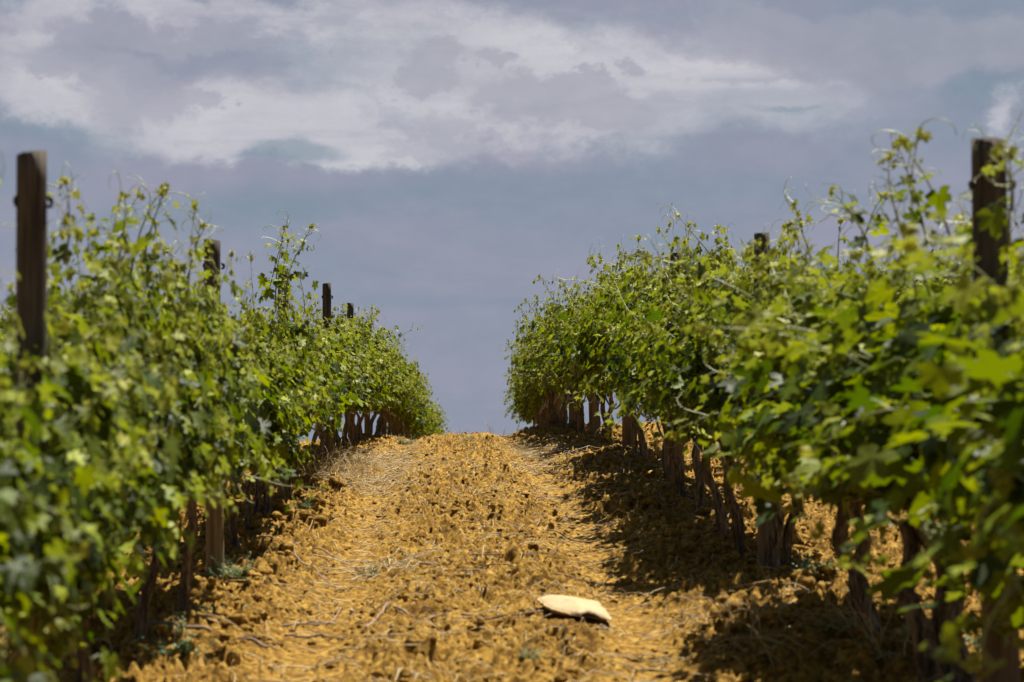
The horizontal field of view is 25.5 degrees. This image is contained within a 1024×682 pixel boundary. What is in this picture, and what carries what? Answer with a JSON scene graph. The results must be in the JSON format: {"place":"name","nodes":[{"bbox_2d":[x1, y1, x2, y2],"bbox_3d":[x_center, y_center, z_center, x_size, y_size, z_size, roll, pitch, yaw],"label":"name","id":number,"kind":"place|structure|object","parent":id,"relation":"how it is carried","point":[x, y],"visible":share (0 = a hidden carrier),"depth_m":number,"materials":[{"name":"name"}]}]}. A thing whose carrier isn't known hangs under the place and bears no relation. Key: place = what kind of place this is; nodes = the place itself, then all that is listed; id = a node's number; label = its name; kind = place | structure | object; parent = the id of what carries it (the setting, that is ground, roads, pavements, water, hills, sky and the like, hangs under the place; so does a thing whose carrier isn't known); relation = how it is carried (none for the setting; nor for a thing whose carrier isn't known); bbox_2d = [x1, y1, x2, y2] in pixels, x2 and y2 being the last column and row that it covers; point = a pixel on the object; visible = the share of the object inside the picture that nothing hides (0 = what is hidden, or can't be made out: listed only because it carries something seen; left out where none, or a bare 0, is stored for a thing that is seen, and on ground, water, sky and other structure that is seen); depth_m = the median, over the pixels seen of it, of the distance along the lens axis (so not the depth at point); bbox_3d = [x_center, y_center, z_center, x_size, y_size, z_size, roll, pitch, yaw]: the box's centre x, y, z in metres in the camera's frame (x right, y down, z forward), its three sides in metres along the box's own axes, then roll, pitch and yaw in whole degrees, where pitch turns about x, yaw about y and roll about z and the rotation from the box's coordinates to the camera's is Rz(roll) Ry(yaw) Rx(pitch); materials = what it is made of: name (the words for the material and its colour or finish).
{"place":"outdoors","nodes":[
{"label":"outdoors","id":0,"kind":"place"},
{"bbox_2d":[0,421,1023,681],"bbox_3d":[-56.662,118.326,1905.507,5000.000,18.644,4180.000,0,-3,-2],"label":"ground","id":1,"kind":"structure","parent":0,"point":[856,663],"depth_m":10.32,"materials":[{"name":"soil"}]},
{"bbox_2d":[0,302,15,385],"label":"grapevine","id":2,"kind":"object","parent":1,"relation":"on","point":[3,319],"visible":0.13,"depth_m":17.42,"materials":[{"name":"green plant"}]},
{"bbox_2d":[13,150,53,676],"bbox_3d":[-1.259,0.398,5.914,0.104,1.800,0.090,0,-3,-7],"label":"wooden post","id":3,"kind":"object","parent":1,"relation":"on","point":[31,197],"visible":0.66,"depth_m":5.91,"materials":[{"name":"brown wood"}]},
{"bbox_2d":[0,152,128,681],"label":"grapevine","id":4,"kind":"object","parent":1,"relation":"on","point":[25,517],"visible":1,"depth_m":4.89,"materials":[{"name":"green plant"}]},
{"bbox_2d":[0,193,237,673],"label":"grapevine","id":5,"kind":"object","parent":1,"relation":"on","point":[114,502],"visible":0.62,"depth_m":5.83,"materials":[{"name":"green plant"}]},
{"bbox_2d":[0,161,244,681],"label":"grapevine","id":6,"kind":"object","parent":1,"relation":"on","point":[204,439],"visible":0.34,"depth_m":6.92,"materials":[{"name":"green plant"}]},
{"bbox_2d":[47,164,285,642],"bbox_3d":[-1.345,0.266,8.123,0.998,1.842,1.823,0,-3,3],"label":"grapevine","id":7,"kind":"object","parent":1,"relation":"on","point":[158,328],"visible":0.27,"depth_m":8.08,"materials":[{"name":"green plant"}]},
{"bbox_2d":[148,612,197,636],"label":"green weed","id":8,"kind":"object","parent":1,"relation":"on","point":[179,632],"visible":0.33,"depth_m":8.51,"materials":[{"name":"green plant"}]},
{"bbox_2d":[139,634,216,660],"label":"green weed","id":9,"kind":"object","parent":1,"relation":"on","point":[180,652],"visible":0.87,"depth_m":7.90,"materials":[{"name":"green plant"}]},
{"bbox_2d":[125,206,271,613],"bbox_3d":[-1.361,0.304,9.160,0.787,1.753,1.803,0,-3,-6],"label":"grapevine","id":10,"kind":"object","parent":1,"relation":"on","point":[243,371],"visible":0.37,"depth_m":9.08,"materials":[{"name":"green plant"}]},
{"bbox_2d":[149,620,268,648],"bbox_3d":[-1.159,1.113,8.615,0.514,0.098,0.110,-1,-3,11],"label":"cut cane","id":11,"kind":"object","parent":1,"relation":"on","point":[196,627],"visible":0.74,"depth_m":8.64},
{"bbox_2d":[203,239,224,577],"bbox_3d":[-1.423,0.384,10.807,0.105,1.752,0.091,-1,-3,2],"label":"wooden post","id":12,"kind":"object","parent":1,"relation":"on","point":[214,535],"visible":0.41,"depth_m":10.75,"materials":[{"name":"brown wood"}]},
{"bbox_2d":[204,552,253,578],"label":"green weed","id":13,"kind":"object","parent":1,"relation":"on","point":[234,573],"visible":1,"depth_m":10.66,"materials":[{"name":"green plant"}]},
{"bbox_2d":[184,306,326,586],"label":"grapevine","id":14,"kind":"object","parent":1,"relation":"on","point":[287,471],"visible":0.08,"depth_m":9.92,"materials":[{"name":"green plant"}]},
{"bbox_2d":[222,210,332,514],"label":"grapevine","id":15,"kind":"object","parent":1,"relation":"on","point":[298,334],"visible":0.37,"depth_m":14.10,"materials":[{"name":"green plant"}]},
{"bbox_2d":[223,316,331,547],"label":"grapevine","id":16,"kind":"object","parent":1,"relation":"on","point":[280,415],"visible":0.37,"depth_m":11.68,"materials":[{"name":"green plant"}]},
{"bbox_2d":[232,333,330,530],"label":"grapevine","id":17,"kind":"object","parent":1,"relation":"on","point":[289,462],"visible":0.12,"depth_m":12.84,"materials":[{"name":"green plant"}]},
{"bbox_2d":[277,268,290,491],"bbox_3d":[-1.560,0.365,15.509,0.101,1.740,0.089,0,-3,-5],"label":"wooden post","id":18,"kind":"object","parent":1,"relation":"on","point":[282,481],"visible":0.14,"depth_m":15.51,"materials":[{"name":"brown wood"}]},
{"bbox_2d":[229,291,355,501],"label":"grapevine","id":19,"kind":"object","parent":1,"relation":"on","point":[336,367],"visible":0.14,"depth_m":15.30,"materials":[{"name":"green plant"}]},
{"bbox_2d":[255,535,334,557],"bbox_3d":[-1.180,1.094,12.062,0.478,0.119,0.280,0,-3,-2],"label":"cut cane","id":20,"kind":"object","parent":1,"relation":"on","point":[258,537],"visible":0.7,"depth_m":12.06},
{"bbox_2d":[240,317,378,475],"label":"grapevine","id":21,"kind":"object","parent":1,"relation":"on","point":[343,398],"visible":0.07,"depth_m":17.07,"materials":[{"name":"green plant"}]},
{"bbox_2d":[282,606,342,625],"bbox_3d":[-0.803,1.185,9.709,0.125,0.034,1.010,-1,-3,11],"label":"cut cane","id":22,"kind":"object","parent":1,"relation":"on","point":[321,623],"visible":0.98,"depth_m":9.43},
{"bbox_2d":[284,626,344,639],"bbox_3d":[-0.776,1.165,9.027,0.250,0.043,0.214,0,-3,-2],"label":"cut cane","id":23,"kind":"object","parent":1,"relation":"on","point":[302,636],"visible":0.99,"depth_m":9.02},
{"bbox_2d":[263,315,386,468],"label":"grapevine","id":24,"kind":"object","parent":1,"relation":"on","point":[361,357],"visible":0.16,"depth_m":18.77,"materials":[{"name":"green plant"}]},
{"bbox_2d":[322,283,332,456],"bbox_3d":[-1.709,0.345,20.883,0.106,1.772,0.092,0,-4,6],"label":"wooden post","id":25,"kind":"object","parent":1,"relation":"on","point":[326,300],"visible":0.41,"depth_m":20.88,"materials":[{"name":"brown wood"}]},
{"bbox_2d":[275,432,406,493],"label":"dry grass tuft","id":26,"kind":"object","parent":1,"relation":"on","point":[344,465],"visible":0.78,"depth_m":18.19,"materials":[{"name":"plant"}]},
{"bbox_2d":[290,266,392,444],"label":"grapevine","id":27,"kind":"object","parent":1,"relation":"on","point":[374,381],"visible":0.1,"depth_m":21.41,"materials":[{"name":"green plant"}]},
{"bbox_2d":[346,303,355,442],"bbox_3d":[-1.862,0.453,26.170,0.108,1.800,0.092,0,-3,-8],"label":"wooden post","id":28,"kind":"object","parent":1,"relation":"on","point":[350,308],"visible":0.32,"depth_m":26.17,"materials":[{"name":"brown wood"}]},
{"bbox_2d":[301,305,402,447],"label":"grapevine","id":29,"kind":"object","parent":1,"relation":"on","point":[380,337],"visible":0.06,"depth_m":23.37,"materials":[{"name":"green plant"}]},
{"bbox_2d":[307,306,399,446],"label":"grapevine","id":30,"kind":"object","parent":1,"relation":"on","point":[346,427],"visible":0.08,"depth_m":24.51,"materials":[{"name":"green plant"}]},
{"bbox_2d":[315,314,392,459],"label":"grapevine","id":31,"kind":"object","parent":1,"relation":"on","point":[359,408],"visible":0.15,"depth_m":20.04,"materials":[{"name":"green plant"}]},
{"bbox_2d":[311,300,404,451],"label":"grapevine","id":32,"kind":"object","parent":1,"relation":"on","point":[338,320],"visible":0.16,"depth_m":22.38,"materials":[{"name":"green plant"}]},
{"bbox_2d":[364,321,369,433],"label":"wooden post","id":33,"kind":"object","parent":1,"relation":"on","point":[366,420],"visible":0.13,"depth_m":30.91,"materials":[{"name":"brown wood"}]},
{"bbox_2d":[348,347,399,442],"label":"grapevine","id":34,"kind":"object","parent":1,"relation":"on","point":[383,398],"visible":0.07,"depth_m":25.69,"materials":[{"name":"green plant"}]},
{"bbox_2d":[356,358,400,439],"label":"grapevine","id":35,"kind":"object","parent":1,"relation":"on","point":[359,417],"visible":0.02,"depth_m":29.12,"materials":[{"name":"green plant"}]},
{"bbox_2d":[358,360,402,439],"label":"grapevine","id":36,"kind":"object","parent":1,"relation":"on","point":[360,423],"visible":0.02,"depth_m":28.00,"materials":[{"name":"green plant"}]},
{"bbox_2d":[355,303,410,440],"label":"grapevine","id":37,"kind":"object","parent":1,"relation":"on","point":[386,392],"visible":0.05,"depth_m":27.03,"materials":[{"name":"green plant"}]},
{"bbox_2d":[370,342,418,411],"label":"grapevine","id":38,"kind":"object","parent":1,"relation":"on","point":[413,390],"visible":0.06,"depth_m":31.85,"materials":[{"name":"green plant"}]},
{"bbox_2d":[368,353,422,434],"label":"grapevine","id":39,"kind":"object","parent":1,"relation":"on","point":[388,404],"visible":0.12,"depth_m":30.34,"materials":[{"name":"green plant"}]},
{"bbox_2d":[374,348,418,433],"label":"grapevine","id":40,"kind":"object","parent":1,"relation":"on","point":[402,397],"visible":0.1,"depth_m":34.11,"materials":[{"name":"green plant"}]},
{"bbox_2d":[371,361,424,434],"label":"grapevine","id":41,"kind":"object","parent":1,"relation":"on","point":[399,409],"visible":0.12,"depth_m":37.16,"materials":[{"name":"green plant"}]},
{"bbox_2d":[371,373,430,435],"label":"grapevine","id":42,"kind":"object","parent":1,"relation":"on","point":[419,404],"visible":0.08,"depth_m":40.71,"materials":[{"name":"green plant"}]},
{"bbox_2d":[381,341,420,434],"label":"grapevine","id":43,"kind":"object","parent":1,"relation":"on","point":[383,425],"visible":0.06,"depth_m":34.88,"materials":[{"name":"green plant"}]},
{"bbox_2d":[376,324,426,435],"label":"grapevine","id":44,"kind":"object","parent":1,"relation":"on","point":[382,412],"visible":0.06,"depth_m":32.74,"materials":[{"name":"green plant"}]},
{"bbox_2d":[372,359,432,435],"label":"grapevine","id":45,"kind":"object","parent":1,"relation":"on","point":[397,417],"visible":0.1,"depth_m":39.63,"materials":[{"name":"green plant"}]},
{"bbox_2d":[379,372,433,436],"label":"grapevine","id":46,"kind":"object","parent":1,"relation":"on","point":[410,417],"visible":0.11,"depth_m":41.89,"materials":[{"name":"green plant"}]},
{"bbox_2d":[388,401,434,437],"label":"grapevine","id":47,"kind":"object","parent":1,"relation":"on","point":[419,424],"visible":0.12,"depth_m":45.26,"materials":[{"name":"green plant"}]},
{"bbox_2d":[399,372,438,438],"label":"grapevine","id":48,"kind":"object","parent":1,"relation":"on","point":[406,419],"visible":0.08,"depth_m":43.11,"materials":[{"name":"green plant"}]},
{"bbox_2d":[399,398,443,439],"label":"grapevine","id":49,"kind":"object","parent":1,"relation":"on","point":[431,431],"visible":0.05,"depth_m":50.04,"materials":[{"name":"green plant"}]},
{"bbox_2d":[410,394,445,439],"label":"grapevine","id":50,"kind":"object","parent":1,"relation":"on","point":[435,409],"visible":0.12,"depth_m":48.67,"materials":[{"name":"green plant"}]},
{"bbox_2d":[392,605,551,620],"bbox_3d":[-0.219,1.157,9.559,0.817,0.063,0.383,-1,-4,23],"label":"cut cane","id":51,"kind":"object","parent":1,"relation":"on","point":[430,617],"visible":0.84,"depth_m":9.49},
{"bbox_2d":[94,423,912,681],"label":"straw","id":52,"kind":"object","parent":1,"relation":"on","point":[387,468],"visible":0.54,"depth_m":11.86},
{"bbox_2d":[3,421,1023,681],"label":"soil clods","id":53,"kind":"object","parent":1,"relation":"on","point":[771,617],"visible":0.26,"depth_m":10.30,"materials":[{"name":"brown soil"}]},
{"bbox_2d":[419,558,609,584],"bbox_3d":[0.021,1.129,11.162,1.132,0.114,0.108,-2,-4,33],"label":"cut cane","id":54,"kind":"object","parent":1,"relation":"on","point":[512,566],"visible":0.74,"depth_m":11.27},
{"bbox_2d":[504,390,535,426],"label":"grapevine","id":55,"kind":"object","parent":1,"relation":"on","point":[528,415],"visible":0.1,"depth_m":44.27,"materials":[{"name":"green plant"}]},
{"bbox_2d":[505,397,536,425],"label":"grapevine","id":56,"kind":"object","parent":1,"relation":"on","point":[511,408],"visible":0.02,"depth_m":46.83,"materials":[{"name":"green plant"}]},
{"bbox_2d":[504,378,540,414],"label":"grapevine","id":57,"kind":"object","parent":1,"relation":"on","point":[528,408],"visible":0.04,"depth_m":42.07,"materials":[{"name":"green plant"}]},
{"bbox_2d":[504,345,545,413],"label":"grapevine","id":58,"kind":"object","parent":1,"relation":"on","point":[536,396],"visible":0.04,"depth_m":37.61,"materials":[{"name":"green plant"}]},
{"bbox_2d":[506,328,551,422],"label":"grapevine","id":59,"kind":"object","parent":1,"relation":"on","point":[528,395],"visible":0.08,"depth_m":35.61,"materials":[{"name":"green plant"}]},
{"bbox_2d":[503,313,558,424],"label":"grapevine","id":60,"kind":"object","parent":1,"relation":"on","point":[555,413],"visible":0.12,"depth_m":30.53,"materials":[{"name":"green plant"}]},
{"bbox_2d":[499,302,563,423],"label":"grapevine","id":61,"kind":"object","parent":1,"relation":"on","point":[517,363],"visible":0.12,"depth_m":32.07,"materials":[{"name":"green plant"}]},
{"bbox_2d":[501,351,561,424],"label":"grapevine","id":62,"kind":"object","parent":1,"relation":"on","point":[517,395],"visible":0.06,"depth_m":40.84,"materials":[{"name":"green plant"}]},
{"bbox_2d":[506,332,562,423],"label":"grapevine","id":63,"kind":"object","parent":1,"relation":"on","point":[548,391],"visible":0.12,"depth_m":32.80,"materials":[{"name":"green plant"}]},
{"bbox_2d":[519,646,549,662],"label":"green weed","id":64,"kind":"object","parent":1,"relation":"on","point":[529,656],"visible":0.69,"depth_m":8.04,"materials":[{"name":"green plant"}]},
{"bbox_2d":[510,345,562,421],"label":"grapevine","id":65,"kind":"object","parent":1,"relation":"on","point":[526,389],"visible":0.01,"depth_m":36.40,"materials":[{"name":"green plant"}]},
{"bbox_2d":[508,305,567,425],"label":"grapevine","id":66,"kind":"object","parent":1,"relation":"on","point":[564,410],"visible":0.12,"depth_m":29.46,"materials":[{"name":"green plant"}]},
{"bbox_2d":[519,351,562,425],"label":"grapevine","id":67,"kind":"object","parent":1,"relation":"on","point":[537,414],"visible":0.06,"depth_m":39.92,"materials":[{"name":"brown plant"}]},
{"bbox_2d":[514,352,568,423],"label":"grapevine","id":68,"kind":"object","parent":1,"relation":"on","point":[534,401],"visible":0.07,"depth_m":38.68,"materials":[{"name":"green plant"}]},
{"bbox_2d":[514,297,581,426],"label":"grapevine","id":69,"kind":"object","parent":1,"relation":"on","point":[529,362],"visible":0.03,"depth_m":27.48,"materials":[{"name":"green plant"}]},
{"bbox_2d":[510,285,589,433],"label":"grapevine","id":70,"kind":"object","parent":1,"relation":"on","point":[581,421],"visible":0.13,"depth_m":24.80,"materials":[{"name":"green plant"}]},
{"bbox_2d":[519,294,586,431],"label":"grapevine","id":71,"kind":"object","parent":1,"relation":"on","point":[538,362],"visible":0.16,"depth_m":26.00,"materials":[{"name":"green plant"}]},
{"bbox_2d":[529,288,613,438],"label":"grapevine","id":72,"kind":"object","parent":1,"relation":"on","point":[575,382],"visible":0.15,"depth_m":22.36,"materials":[{"name":"green plant"}]},
{"bbox_2d":[568,300,574,427],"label":"wooden post","id":73,"kind":"object","parent":1,"relation":"on","point":[571,406],"visible":0.1,"depth_m":27.90,"materials":[{"name":"brown wood"}]},
{"bbox_2d":[536,595,611,620],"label":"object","id":74,"kind":"object","parent":1,"relation":"on","point":[568,605],"visible":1,"depth_m":9.38,"materials":[{"name":"beige stone"}]},
{"bbox_2d":[548,530,613,542],"bbox_3d":[0.382,1.116,12.944,0.562,0.068,0.092,-3,-5,45],"label":"cut cane","id":75,"kind":"object","parent":1,"relation":"on","point":[578,540],"visible":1,"depth_m":12.90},
{"bbox_2d":[532,264,644,443],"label":"grapevine","id":76,"kind":"object","parent":1,"relation":"on","point":[567,339],"visible":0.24,"depth_m":20.82,"materials":[{"name":"green plant"}]},
{"bbox_2d":[533,270,646,434],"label":"grapevine","id":77,"kind":"object","parent":1,"relation":"on","point":[556,327],"visible":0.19,"depth_m":23.58,"materials":[{"name":"green plant"}]},
{"bbox_2d":[587,295,596,435],"bbox_3d":[0.842,0.323,23.661,0.105,1.624,0.093,0,-4,-15],"label":"wooden post","id":78,"kind":"object","parent":1,"relation":"on","point":[592,419],"visible":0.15,"depth_m":23.60,"materials":[{"name":"brown wood"}]},
{"bbox_2d":[622,415,630,446],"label":"wooden post","id":79,"kind":"object","parent":1,"relation":"on","point":[626,422],"visible":0.11,"depth_m":19.28,"materials":[{"name":"brown wood"}]},
{"bbox_2d":[575,223,696,459],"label":"grapevine","id":80,"kind":"object","parent":1,"relation":"on","point":[643,447],"visible":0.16,"depth_m":17.62,"materials":[{"name":"green plant"}]},
{"bbox_2d":[565,247,718,450],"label":"grapevine","id":81,"kind":"object","parent":1,"relation":"on","point":[586,337],"visible":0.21,"depth_m":18.46,"materials":[{"name":"green plant"}]},
{"bbox_2d":[565,235,784,497],"bbox_3d":[1.034,0.166,14.633,1.396,1.801,1.854,1,-4,-21],"label":"grapevine","id":82,"kind":"object","parent":1,"relation":"on","point":[672,453],"visible":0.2,"depth_m":14.49,"materials":[{"name":"green plant"}]},
{"bbox_2d":[669,252,683,487],"bbox_3d":[1.101,0.262,15.138,0.102,1.721,0.089,1,-4,-5],"label":"wooden post","id":83,"kind":"object","parent":1,"relation":"on","point":[679,448],"visible":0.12,"depth_m":15.08,"materials":[{"name":"brown wood"}]},
{"bbox_2d":[597,215,776,512],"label":"grapevine","id":84,"kind":"object","parent":1,"relation":"on","point":[624,325],"visible":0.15,"depth_m":13.42,"materials":[{"name":"green plant"}]},
{"bbox_2d":[581,213,793,478],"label":"grapevine","id":85,"kind":"object","parent":1,"relation":"on","point":[607,300],"visible":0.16,"depth_m":16.03,"materials":[{"name":"green plant"}]},
{"bbox_2d":[612,591,796,657],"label":"dry grass tuft","id":86,"kind":"object","parent":1,"relation":"on","point":[692,622],"visible":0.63,"depth_m":8.83,"materials":[{"name":"plant"}]},
{"bbox_2d":[594,216,881,555],"bbox_3d":[1.100,0.241,11.523,1.384,1.815,1.837,1,-4,-21],"label":"grapevine","id":87,"kind":"object","parent":1,"relation":"on","point":[732,504],"visible":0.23,"depth_m":11.34,"materials":[{"name":"green plant"}]},
{"bbox_2d":[621,201,875,535],"bbox_3d":[1.194,0.172,12.120,1.129,1.912,2.028,1,-3,-18],"label":"grapevine","id":88,"kind":"object","parent":1,"relation":"on","point":[721,516],"visible":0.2,"depth_m":12.14,"materials":[{"name":"green plant"}]},
{"bbox_2d":[638,189,866,571],"bbox_3d":[1.297,0.230,10.655,1.256,1.840,1.785,0,-3,-5],"label":"grapevine","id":89,"kind":"object","parent":1,"relation":"on","point":[780,532],"visible":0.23,"depth_m":10.63,"materials":[{"name":"green plant"}]},
{"bbox_2d":[752,232,772,565],"bbox_3d":[1.217,0.346,10.896,0.105,1.749,0.092,-1,-4,10],"label":"wooden post","id":90,"kind":"object","parent":1,"relation":"on","point":[763,531],"visible":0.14,"depth_m":10.84,"materials":[{"name":"brown wood"}]},
{"bbox_2d":[630,178,919,609],"bbox_3d":[1.214,0.192,8.768,1.513,1.856,2.075,0,-3,2],"label":"grapevine","id":91,"kind":"object","parent":1,"relation":"on","point":[863,547],"visible":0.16,"depth_m":8.64,"materials":[{"name":"green plant"}]},
{"bbox_2d":[535,392,1020,580],"bbox_3d":[0.814,1.024,24.487,0.172,1.448,38.942,0,-3,-1],"label":"drip hose","id":92,"kind":"object","parent":1,"relation":"on","point":[894,522],"visible":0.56,"depth_m":15.79,"materials":[{"name":"black plastic"}]},
{"bbox_2d":[672,560,940,681],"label":"dry grass tuft","id":93,"kind":"object","parent":1,"relation":"on","point":[778,615],"visible":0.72,"depth_m":8.19,"materials":[{"name":"plant"}]},
{"bbox_2d":[775,550,844,575],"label":"green weed","id":94,"kind":"object","parent":1,"relation":"on","point":[804,564],"visible":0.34,"depth_m":10.27,"materials":[{"name":"green plant"}]},
{"bbox_2d":[808,610,858,633],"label":"green weed","id":95,"kind":"object","parent":1,"relation":"on","point":[840,627],"visible":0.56,"depth_m":8.18,"materials":[{"name":"green plant"}]},
{"bbox_2d":[708,130,972,639],"bbox_3d":[1.440,0.226,8.023,1.452,1.785,1.878,0,-3,2],"label":"grapevine","id":96,"kind":"object","parent":1,"relation":"on","point":[858,578],"visible":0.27,"depth_m":7.94,"materials":[{"name":"green plant"}]},
{"bbox_2d":[675,111,1023,681],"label":"grapevine","id":97,"kind":"object","parent":1,"relation":"on","point":[872,363],"visible":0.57,"depth_m":6.65,"materials":[{"name":"green plant"}]},
{"bbox_2d":[877,261,927,304],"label":"grapevine","id":98,"kind":"object","parent":1,"relation":"on","point":[886,273],"depth_m":19.35,"materials":[{"name":"green plant"}]},
{"bbox_2d":[784,180,1023,681],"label":"grapevine","id":99,"kind":"object","parent":1,"relation":"on","point":[992,506],"visible":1,"depth_m":5.02,"materials":[{"name":"green plant"}]},
{"bbox_2d":[893,222,1017,304],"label":"grapevine","id":100,"kind":"object","parent":1,"relation":"on","point":[938,279],"visible":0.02,"depth_m":18.48,"materials":[{"name":"green plant"}]},
{"bbox_2d":[968,137,1019,681],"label":"wooden post","id":101,"kind":"object","parent":1,"relation":"on","point":[987,247],"visible":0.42,"depth_m":6.44,"materials":[{"name":"brown wood"}]},
{"bbox_2d":[0,0,1023,441],"label":"sky","id":102,"kind":"structure","parent":0,"point":[445,157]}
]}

